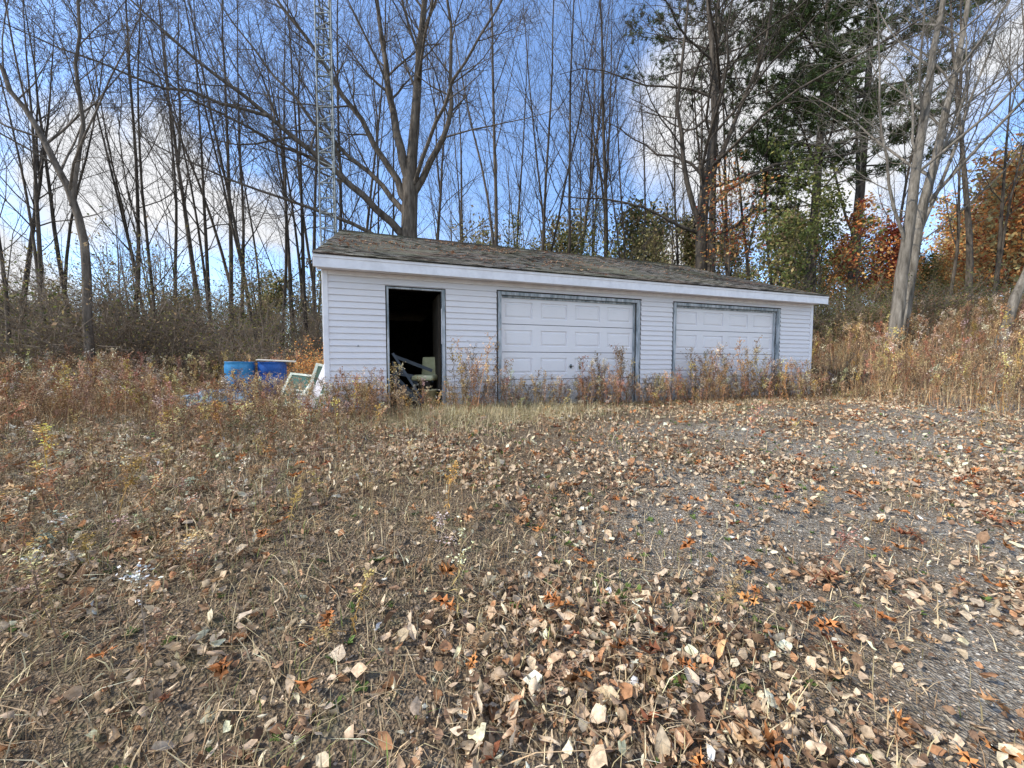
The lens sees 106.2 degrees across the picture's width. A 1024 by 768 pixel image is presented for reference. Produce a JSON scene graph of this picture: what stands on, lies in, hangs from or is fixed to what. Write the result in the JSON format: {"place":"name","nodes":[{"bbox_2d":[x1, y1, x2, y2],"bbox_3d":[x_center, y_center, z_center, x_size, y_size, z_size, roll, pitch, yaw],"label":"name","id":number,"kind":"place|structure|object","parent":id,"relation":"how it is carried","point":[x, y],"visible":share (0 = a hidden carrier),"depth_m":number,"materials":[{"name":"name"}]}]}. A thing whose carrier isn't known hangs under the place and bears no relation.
{"place":"outdoors","nodes":[
{"label":"outdoors","id":0,"kind":"place"},
{"bbox_2d":[292,373,311,376],"bbox_3d":[-4.022,-0.149,7.894,0.900,0.050,0.038,6,-41,-9],"label":"storm window","id":1,"kind":"structure","parent":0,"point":[300,374],"depth_m":7.84,"materials":[{"name":"white wood"}]},
{"bbox_2d":[0,317,1023,767],"bbox_3d":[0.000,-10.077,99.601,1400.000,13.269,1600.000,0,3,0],"label":"ground","id":2,"kind":"structure","parent":0,"point":[80,729],"depth_m":1.95,"materials":[{"name":"soil"}]},
{"bbox_2d":[0,0,79,382],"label":"bare tree","id":3,"kind":"object","parent":2,"relation":"on","point":[6,292],"visible":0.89,"depth_m":11.86,"materials":[{"name":"brown plant"}]},
{"bbox_2d":[0,0,118,351],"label":"bare tree","id":4,"kind":"object","parent":2,"relation":"on","point":[37,220],"visible":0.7,"depth_m":14.66,"materials":[{"name":"brown plant"}]},
{"bbox_2d":[0,0,145,324],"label":"bare tree","id":5,"kind":"object","parent":2,"relation":"on","point":[29,250],"visible":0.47,"depth_m":17.21,"materials":[{"name":"brown plant"}]},
{"bbox_2d":[0,0,151,324],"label":"bare tree","id":6,"kind":"object","parent":2,"relation":"on","point":[52,212],"visible":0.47,"depth_m":17.29,"materials":[{"name":"brown plant"}]},
{"bbox_2d":[2,0,171,313],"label":"bare tree","id":7,"kind":"object","parent":2,"relation":"on","point":[122,212],"visible":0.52,"depth_m":17.69,"materials":[{"name":"brown plant"}]},
{"bbox_2d":[0,0,219,388],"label":"leaning tree","id":8,"kind":"object","parent":2,"relation":"on","point":[70,186],"visible":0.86,"depth_m":10.74,"materials":[{"name":"brown plant"}]},
{"bbox_2d":[0,0,231,347],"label":"bare tree","id":9,"kind":"object","parent":2,"relation":"on","point":[143,205],"visible":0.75,"depth_m":13.98,"materials":[{"name":"brown plant"}]},
{"bbox_2d":[0,0,236,343],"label":"bare tree","id":10,"kind":"object","parent":2,"relation":"on","point":[136,189],"visible":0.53,"depth_m":15.21,"materials":[{"name":"brown plant"}]},
{"bbox_2d":[26,0,241,317],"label":"bare tree","id":11,"kind":"object","parent":2,"relation":"on","point":[191,256],"visible":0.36,"depth_m":20.14,"materials":[{"name":"brown plant"}]},
{"bbox_2d":[84,0,280,378],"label":"bare tree","id":12,"kind":"object","parent":2,"relation":"on","point":[205,269],"visible":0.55,"depth_m":16.36,"materials":[{"name":"brown plant"}]},
{"bbox_2d":[87,0,286,358],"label":"bare tree","id":13,"kind":"object","parent":2,"relation":"on","point":[235,231],"visible":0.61,"depth_m":14.63,"materials":[{"name":"brown plant"}]},
{"bbox_2d":[109,0,271,356],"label":"bare tree","id":14,"kind":"object","parent":2,"relation":"on","point":[230,280],"visible":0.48,"depth_m":17.08,"materials":[{"name":"brown plant"}]},
{"bbox_2d":[98,0,290,323],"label":"bare tree","id":15,"kind":"object","parent":2,"relation":"on","point":[176,240],"visible":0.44,"depth_m":18.84,"materials":[{"name":"brown plant"}]},
{"bbox_2d":[180,389,252,405],"bbox_3d":[-5.612,0.253,7.321,1.174,0.331,0.705,2,2,-17],"label":"tarp bundle","id":16,"kind":"object","parent":2,"relation":"on","point":[238,398],"visible":0.23,"depth_m":7.15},
{"bbox_2d":[160,0,313,354],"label":"bare tree","id":17,"kind":"object","parent":2,"relation":"on","point":[243,200],"visible":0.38,"depth_m":21.55,"materials":[{"name":"brown plant"}]},
{"bbox_2d":[224,362,255,397],"bbox_3d":[-6.150,-0.060,8.710,0.580,0.890,0.580,0,3,0],"label":"plastic barrel","id":18,"kind":"object","parent":2,"relation":"on","point":[245,366],"visible":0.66,"depth_m":8.48,"materials":[{"name":"blue plastic"}]},
{"bbox_2d":[178,5,306,357],"bbox_3d":[-14.285,-10.018,20.804,4.426,19.786,7.178,-1,4,13],"label":"bare tree","id":19,"kind":"object","parent":2,"relation":"on","point":[239,234],"visible":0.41,"depth_m":20.53,"materials":[{"name":"brown plant"}]},
{"bbox_2d":[199,237,288,356],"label":"understory tree","id":20,"kind":"object","parent":2,"relation":"on","point":[251,287],"visible":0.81,"depth_m":14.15,"materials":[{"name":"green plant"}]},
{"bbox_2d":[257,362,286,399],"bbox_3d":[-5.570,-0.070,8.959,0.580,0.890,0.580,0,3,0],"label":"plastic barrel","id":21,"kind":"object","parent":2,"relation":"on","point":[275,368],"visible":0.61,"depth_m":8.71,"materials":[{"name":"blue plastic"}]},
{"bbox_2d":[256,359,295,361],"bbox_3d":[-5.478,-0.543,8.957,0.780,0.026,0.500,2,4,-29],"label":"plywood lid","id":22,"kind":"object","parent":21,"relation":"on","point":[274,360],"visible":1,"depth_m":8.78,"materials":[{"name":"beige wood"}]},
{"bbox_2d":[183,0,373,325],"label":"bare tree","id":23,"kind":"object","parent":2,"relation":"on","point":[314,240],"visible":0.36,"depth_m":21.48,"materials":[{"name":"brown plant"}]},
{"bbox_2d":[186,0,371,371],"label":"bare tree","id":24,"kind":"object","parent":2,"relation":"on","point":[301,265],"visible":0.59,"depth_m":17.48,"materials":[{"name":"brown plant"}]},
{"bbox_2d":[238,17,320,339],"bbox_3d":[-14.344,-11.453,23.811,7.095,22.460,5.051,2,3,40],"label":"bare tree","id":25,"kind":"object","parent":2,"relation":"on","point":[290,285],"visible":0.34,"depth_m":22.85,"materials":[{"name":"brown plant"}]},
{"bbox_2d":[277,372,291,404],"bbox_3d":[-4.482,0.103,7.562,0.050,0.850,0.041,6,-41,-9],"label":"frame","id":26,"kind":"object","parent":2,"relation":"on","point":[289,377],"visible":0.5,"depth_m":7.67,"materials":[{"name":"white wood"}]},
{"bbox_2d":[194,0,383,355],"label":"bare tree","id":27,"kind":"object","parent":2,"relation":"on","point":[285,266],"visible":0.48,"depth_m":18.46,"materials":[{"name":"brown plant"}]},
{"bbox_2d":[0,0,578,236],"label":"maple tree","id":28,"kind":"object","parent":2,"relation":"on","point":[409,185],"visible":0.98,"depth_m":13.78,"materials":[{"name":"brown plant"}]},
{"bbox_2d":[293,393,323,410],"bbox_3d":[-3.493,0.317,6.629,0.450,0.285,0.330,2,2,-17],"label":"white bin","id":29,"kind":"object","parent":2,"relation":"on","point":[303,399],"visible":0.09,"depth_m":6.47,"materials":[{"name":"white plastic"}]},
{"bbox_2d":[308,363,318,388],"bbox_3d":[-3.873,0.014,7.397,0.050,0.900,0.041,14,-21,-17],"label":"frame","id":30,"kind":"object","parent":2,"relation":"on","point":[315,368],"visible":0.46,"depth_m":7.47,"materials":[{"name":"white wood"}]},
{"bbox_2d":[307,365,324,410],"bbox_3d":[-3.292,0.084,6.521,0.120,1.000,0.025,17,-20,-12],"label":"white board","id":31,"kind":"object","parent":2,"relation":"on","point":[319,387],"visible":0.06,"depth_m":6.52,"materials":[{"name":"white wood"}]},
{"bbox_2d":[255,335,391,376],"bbox_3d":[-5.081,-0.374,9.796,3.248,1.804,2.629,0,2,33],"label":"orange leafed shrub","id":32,"kind":"object","parent":2,"relation":"on","point":[309,366],"visible":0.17,"depth_m":9.62,"materials":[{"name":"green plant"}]},
{"bbox_2d":[314,0,336,357],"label":"antenna tower","id":33,"kind":"structure","parent":2,"relation":"on","point":[331,91],"depth_m":10.41,"materials":[{"name":"metal"}]},
{"bbox_2d":[272,0,414,229],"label":"bare tree","id":34,"kind":"object","parent":2,"relation":"on","point":[340,185],"visible":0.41,"depth_m":18.57,"materials":[{"name":"brown plant"}]},
{"bbox_2d":[304,0,451,231],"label":"bare tree","id":35,"kind":"object","parent":2,"relation":"on","point":[370,196],"visible":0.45,"depth_m":21.06,"materials":[{"name":"brown plant"}]},
{"bbox_2d":[317,1,450,238],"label":"bare tree","id":36,"kind":"object","parent":2,"relation":"on","point":[378,227],"visible":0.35,"depth_m":23.71,"materials":[{"name":"brown plant"}]},
{"bbox_2d":[354,0,479,235],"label":"bare tree","id":37,"kind":"object","parent":2,"relation":"on","point":[394,152],"visible":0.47,"depth_m":19.23,"materials":[{"name":"brown plant"}]},
{"bbox_2d":[396,1,505,239],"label":"bare tree","id":38,"kind":"object","parent":2,"relation":"on","point":[440,178],"visible":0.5,"depth_m":21.92,"materials":[{"name":"brown plant"}]},
{"bbox_2d":[399,10,513,241],"bbox_3d":[-4.057,-11.919,23.902,8.803,23.464,6.956,1,3,41],"label":"bare tree","id":39,"kind":"object","parent":2,"relation":"on","point":[461,210],"visible":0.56,"depth_m":23.97,"materials":[{"name":"brown plant"}]},
{"bbox_2d":[446,218,483,243],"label":"understory tree","id":40,"kind":"object","parent":2,"relation":"on","point":[453,227],"visible":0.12,"depth_m":21.87,"materials":[{"name":"green plant"}]},
{"bbox_2d":[412,0,542,245],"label":"bare tree","id":41,"kind":"object","parent":2,"relation":"on","point":[495,241],"visible":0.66,"depth_m":18.80,"materials":[{"name":"brown plant"}]},
{"bbox_2d":[470,208,523,247],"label":"understory tree","id":42,"kind":"object","parent":2,"relation":"on","point":[512,222],"visible":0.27,"depth_m":21.18,"materials":[{"name":"green plant"}]},
{"bbox_2d":[0,60,1000,354],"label":"distant tree line","id":43,"kind":"object","parent":2,"relation":"on","point":[688,250],"visible":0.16,"depth_m":28.54,"materials":[{"name":"brown plant"}]},
{"bbox_2d":[0,205,1011,390],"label":"brush thicket","id":44,"kind":"object","parent":2,"relation":"on","point":[113,326],"visible":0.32,"depth_m":12.85,"materials":[{"name":"brown plant"}]},
{"bbox_2d":[0,361,1018,700],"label":"dead weeds","id":45,"kind":"object","parent":2,"relation":"on","point":[154,397],"visible":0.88,"depth_m":3.46,"materials":[{"name":"brown plant"}]},
{"bbox_2d":[0,338,1023,767],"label":"fallen leaves","id":46,"kind":"object","parent":2,"relation":"on","point":[606,692],"visible":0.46,"depth_m":1.96,"materials":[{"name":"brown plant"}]},
{"bbox_2d":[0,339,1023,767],"bbox_3d":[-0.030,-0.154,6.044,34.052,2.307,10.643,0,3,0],"label":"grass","id":47,"kind":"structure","parent":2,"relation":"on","point":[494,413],"depth_m":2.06,"materials":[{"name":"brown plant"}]},
{"bbox_2d":[0,287,1023,425],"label":"goldenrod weeds","id":48,"kind":"object","parent":2,"relation":"on","point":[101,364],"visible":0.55,"depth_m":9.49,"materials":[{"name":"brown plant"}]},
{"bbox_2d":[0,311,1023,443],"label":"tall dry grass","id":49,"kind":"structure","parent":2,"relation":"on","point":[9,420],"depth_m":8.91,"materials":[{"name":"beige plant"}]},
{"bbox_2d":[0,406,1023,767],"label":"ground cover weeds","id":50,"kind":"object","parent":2,"relation":"on","point":[366,682],"visible":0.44,"depth_m":2.15,"materials":[{"name":"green plant"}]},
{"bbox_2d":[0,422,1023,767],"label":"leaf litter","id":51,"kind":"object","parent":2,"relation":"on","point":[342,764],"visible":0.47,"depth_m":2.10,"materials":[{"name":"brown plant"}]},
{"bbox_2d":[456,0,577,247],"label":"bare tree","id":52,"kind":"object","parent":2,"relation":"on","point":[519,194],"visible":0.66,"depth_m":22.38,"materials":[{"name":"brown plant"}]},
{"bbox_2d":[486,0,587,250],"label":"bare tree","id":53,"kind":"object","parent":2,"relation":"on","point":[536,162],"visible":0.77,"depth_m":22.94,"materials":[{"name":"brown plant"}]},
{"bbox_2d":[515,226,564,251],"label":"understory tree","id":54,"kind":"object","parent":2,"relation":"on","point":[548,244],"visible":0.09,"depth_m":21.65,"materials":[{"name":"green plant"}]},
{"bbox_2d":[476,0,649,250],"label":"bare tree","id":55,"kind":"object","parent":2,"relation":"on","point":[545,193],"visible":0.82,"depth_m":19.59,"materials":[{"name":"brown plant"}]},
{"bbox_2d":[312,229,829,412],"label":"detached garage","id":56,"kind":"structure","parent":2,"relation":"on","point":[555,314],"depth_m":7.57,"materials":[{"name":"plastic"}]},
{"bbox_2d":[391,353,433,405],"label":"leaning planks","id":57,"kind":"object","parent":56,"relation":"on","point":[405,374],"visible":0.62,"depth_m":6.76,"materials":[{"name":"grey wood"}]},
{"bbox_2d":[409,357,437,406],"bbox_3d":[-1.548,-0.050,7.066,0.500,0.896,0.581,1,3,10],"label":"chair","id":58,"kind":"object","parent":56,"relation":"on","point":[429,362],"visible":0.55,"depth_m":6.90,"materials":[{"name":"plastic"}]},
{"bbox_2d":[422,389,437,404],"bbox_3d":[-1.454,0.252,6.812,0.276,0.320,0.276,0,3,0],"label":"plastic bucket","id":59,"kind":"object","parent":56,"relation":"on","point":[433,393],"visible":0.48,"depth_m":6.71,"materials":[{"name":"beige plastic"}]},
{"bbox_2d":[432,294,440,406],"bbox_3d":[-1.399,-0.592,7.135,0.035,1.990,0.780,-1,3,-19],"label":"entry door leaf","id":60,"kind":"structure","parent":56,"relation":"in","point":[436,302],"depth_m":6.91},
{"bbox_2d":[502,298,632,405],"bbox_3d":[1.147,-0.617,7.545,2.914,2.044,0.030,-1,3,-19],"label":"garage door","id":61,"kind":"structure","parent":56,"relation":"in","point":[528,343],"depth_m":7.46,"materials":[{"name":"paint"}]},
{"bbox_2d":[502,324,632,379],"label":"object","id":62,"kind":"structure","parent":56,"relation":"in","point":[513,324],"depth_m":7.54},
{"bbox_2d":[676,330,770,376],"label":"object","id":63,"kind":"structure","parent":56,"relation":"in","point":[686,330],"depth_m":9.02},
{"bbox_2d":[675,308,772,399],"bbox_3d":[4.884,-0.687,8.836,3.006,2.044,0.030,-1,3,-19],"label":"garage door","id":64,"kind":"structure","parent":56,"relation":"in","point":[704,322],"depth_m":8.78,"materials":[{"name":"paint"}]},
{"bbox_2d":[461,0,685,253],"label":"bare tree","id":65,"kind":"object","parent":2,"relation":"on","point":[570,194],"visible":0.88,"depth_m":18.97,"materials":[{"name":"brown plant"}]},
{"bbox_2d":[304,332,874,427],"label":"facade weeds","id":66,"kind":"object","parent":2,"relation":"on","point":[365,392],"visible":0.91,"depth_m":7.22,"materials":[{"name":"brown plant"}]},
{"bbox_2d":[558,199,626,257],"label":"understory tree","id":67,"kind":"object","parent":2,"relation":"on","point":[581,246],"visible":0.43,"depth_m":19.85,"materials":[{"name":"green plant"}]},
{"bbox_2d":[541,51,643,255],"bbox_3d":[4.381,-10.628,24.011,6.155,20.763,7.789,0,3,-30],"label":"bare tree","id":68,"kind":"object","parent":2,"relation":"on","point":[592,224],"visible":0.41,"depth_m":23.80,"materials":[{"name":"brown plant"}]},
{"bbox_2d":[534,0,655,256],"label":"bare tree","id":69,"kind":"object","parent":2,"relation":"on","point":[605,177],"visible":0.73,"depth_m":19.25,"materials":[{"name":"brown plant"}]},
{"bbox_2d":[549,0,663,256],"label":"bare tree","id":70,"kind":"object","parent":2,"relation":"on","point":[607,118],"visible":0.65,"depth_m":22.64,"materials":[{"name":"brown plant"}]},
{"bbox_2d":[552,0,676,253],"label":"bare tree","id":71,"kind":"object","parent":2,"relation":"on","point":[592,166],"visible":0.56,"depth_m":21.49,"materials":[{"name":"brown plant"}]},
{"bbox_2d":[562,0,679,258],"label":"bare tree","id":72,"kind":"object","parent":2,"relation":"on","point":[623,225],"visible":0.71,"depth_m":20.49,"materials":[{"name":"brown plant"}]},
{"bbox_2d":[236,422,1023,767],"bbox_3d":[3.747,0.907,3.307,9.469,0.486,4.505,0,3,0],"label":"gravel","id":73,"kind":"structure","parent":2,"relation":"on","point":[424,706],"depth_m":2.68,"materials":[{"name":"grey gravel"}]},
{"bbox_2d":[578,0,724,264],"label":"bare tree","id":74,"kind":"object","parent":2,"relation":"on","point":[675,217],"visible":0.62,"depth_m":20.81,"materials":[{"name":"brown plant"}]},
{"bbox_2d":[623,220,684,262],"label":"understory tree","id":75,"kind":"object","parent":2,"relation":"on","point":[649,250],"visible":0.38,"depth_m":20.47,"materials":[{"name":"green plant"}]},
{"bbox_2d":[585,1,726,261],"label":"bare tree","id":76,"kind":"object","parent":2,"relation":"on","point":[645,203],"visible":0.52,"depth_m":22.97,"materials":[{"name":"brown plant"}]},
{"bbox_2d":[626,1,751,271],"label":"bare tree","id":77,"kind":"object","parent":2,"relation":"on","point":[699,158],"visible":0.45,"depth_m":19.85,"materials":[{"name":"brown plant"}]},
{"bbox_2d":[619,0,820,272],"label":"pine tree","id":78,"kind":"object","parent":2,"relation":"on","point":[711,246],"visible":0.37,"depth_m":23.89,"materials":[{"name":"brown plant"}]},
{"bbox_2d":[676,0,802,275],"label":"bare tree","id":79,"kind":"object","parent":2,"relation":"on","point":[726,233],"visible":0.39,"depth_m":21.21,"materials":[{"name":"brown plant"}]},
{"bbox_2d":[681,149,842,303],"bbox_3d":[10.326,-5.311,16.369,6.332,8.816,3.793,0,3,0],"label":"understory tree","id":80,"kind":"object","parent":2,"relation":"on","point":[724,193],"visible":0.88,"depth_m":16.35,"materials":[{"name":"green plant"}]},
{"bbox_2d":[549,0,975,272],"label":"old ash tree","id":81,"kind":"object","parent":2,"relation":"on","point":[715,97],"visible":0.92,"depth_m":16.97,"materials":[{"name":"brown plant"}]},
{"bbox_2d":[689,1,841,279],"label":"bare tree","id":82,"kind":"object","parent":2,"relation":"on","point":[748,249],"visible":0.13,"depth_m":24.63,"materials":[{"name":"brown plant"}]},
{"bbox_2d":[719,2,823,284],"bbox_3d":[13.224,-12.143,20.645,4.863,19.164,6.547,1,3,22],"label":"bare tree","id":83,"kind":"object","parent":2,"relation":"on","point":[768,256],"visible":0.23,"depth_m":20.57,"materials":[{"name":"brown plant"}]},
{"bbox_2d":[734,208,811,288],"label":"understory tree","id":84,"kind":"object","parent":2,"relation":"on","point":[777,264],"visible":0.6,"depth_m":13.85,"materials":[{"name":"green plant"}]},
{"bbox_2d":[685,0,941,292],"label":"pine tree","id":85,"kind":"object","parent":2,"relation":"on","point":[795,121],"visible":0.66,"depth_m":18.30,"materials":[{"name":"green plant"}]},
{"bbox_2d":[748,130,891,293],"bbox_3d":[11.031,-5.652,14.810,4.173,8.758,4.332,0,3,0],"label":"understory tree","id":86,"kind":"object","parent":2,"relation":"on","point":[796,188],"visible":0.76,"depth_m":14.61,"materials":[{"name":"green plant"}]},
{"bbox_2d":[772,161,894,334],"bbox_3d":[13.126,-5.606,15.855,3.432,7.550,3.959,0,3,0],"label":"understory tree","id":87,"kind":"object","parent":2,"relation":"on","point":[829,210],"visible":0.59,"depth_m":16.00,"materials":[{"name":"green plant"}]},
{"bbox_2d":[810,190,923,327],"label":"understory tree","id":88,"kind":"object","parent":2,"relation":"on","point":[868,230],"visible":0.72,"depth_m":15.80,"materials":[{"name":"orange plant"}]},
{"bbox_2d":[790,0,946,315],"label":"bare tree","id":89,"kind":"object","parent":2,"relation":"on","point":[845,215],"visible":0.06,"depth_m":22.53,"materials":[{"name":"brown plant"}]},
{"bbox_2d":[758,0,1005,306],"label":"pine tree","id":90,"kind":"object","parent":2,"relation":"on","point":[860,191],"visible":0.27,"depth_m":20.01,"materials":[{"name":"green plant"}]},
{"bbox_2d":[847,212,925,306],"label":"understory tree","id":91,"kind":"object","parent":2,"relation":"on","point":[891,232],"visible":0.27,"depth_m":16.61,"materials":[{"name":"orange plant"}]},
{"bbox_2d":[772,0,1023,352],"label":"birch tree","id":92,"kind":"object","parent":2,"relation":"on","point":[916,213],"visible":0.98,"depth_m":11.73,"materials":[{"name":"grey plant"}]},
{"bbox_2d":[799,129,1023,319],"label":"autumn hillside trees","id":93,"kind":"object","parent":2,"relation":"on","point":[985,237],"visible":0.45,"depth_m":24.87,"materials":[{"name":"orange plant"}]},
{"bbox_2d":[855,0,1005,299],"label":"bare tree","id":94,"kind":"object","parent":2,"relation":"on","point":[905,188],"visible":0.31,"depth_m":17.96,"materials":[{"name":"brown plant"}]},
{"bbox_2d":[854,0,1023,319],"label":"bare tree","id":95,"kind":"object","parent":2,"relation":"on","point":[969,238],"visible":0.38,"depth_m":15.09,"materials":[{"name":"brown plant"}]},
{"bbox_2d":[857,0,1022,300],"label":"bare tree","id":96,"kind":"object","parent":2,"relation":"on","point":[957,206],"visible":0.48,"depth_m":17.17,"materials":[{"name":"brown plant"}]},
{"bbox_2d":[908,0,1023,349],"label":"birch tree","id":97,"kind":"object","parent":2,"relation":"on","point":[1014,299],"visible":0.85,"depth_m":10.49,"materials":[{"name":"grey plant"}]},
{"bbox_2d":[926,259,1023,325],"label":"evergreen shrub","id":98,"kind":"object","parent":2,"relation":"on","point":[986,295],"visible":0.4,"depth_m":12.74,"materials":[{"name":"green plant"}]},
{"bbox_2d":[935,0,1023,294],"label":"bare tree","id":99,"kind":"object","parent":2,"relation":"on","point":[1001,240],"visible":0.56,"depth_m":19.53,"materials":[{"name":"brown plant"}]},
{"bbox_2d":[953,271,1023,317],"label":"evergreen shrub","id":100,"kind":"object","parent":2,"relation":"on","point":[981,290],"visible":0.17,"depth_m":13.71,"materials":[{"name":"green plant"}]},
{"bbox_2d":[963,0,1023,151],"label":"bare tree","id":101,"kind":"object","parent":2,"relation":"on","point":[1020,107],"visible":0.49,"depth_m":17.75,"materials":[{"name":"brown plant"}]},
{"bbox_2d":[0,0,1023,347],"label":"sky","id":102,"kind":"structure","parent":0,"point":[45,214],"materials":[{"name":"blue"}]},
{"bbox_3d":[-4.010,0.461,7.377,0.900,0.050,0.038,6,-41,-9],"label":"frame bottom","id":103,"kind":"object","parent":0,"visible":0},
{"bbox_2d":[281,375,310,404],"bbox_3d":[-4.016,0.156,7.636,0.900,0.750,0.010,6,-41,-9],"label":"pane","id":104,"kind":"object","parent":103,"relation":"on","point":[294,379],"visible":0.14,"depth_m":7.74,"materials":[{"name":"green glass"}]},
{"label":"frame bottom","id":105,"kind":"object","parent":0,"visible":0},
{"bbox_2d":[313,366,321,388],"bbox_3d":[-3.618,0.077,7.479,0.500,0.800,0.012,14,-21,-18],"label":"pane","id":106,"kind":"object","parent":105,"relation":"on","point":[318,371],"visible":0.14,"depth_m":7.50,"materials":[{"name":"green glass"}]}
]}

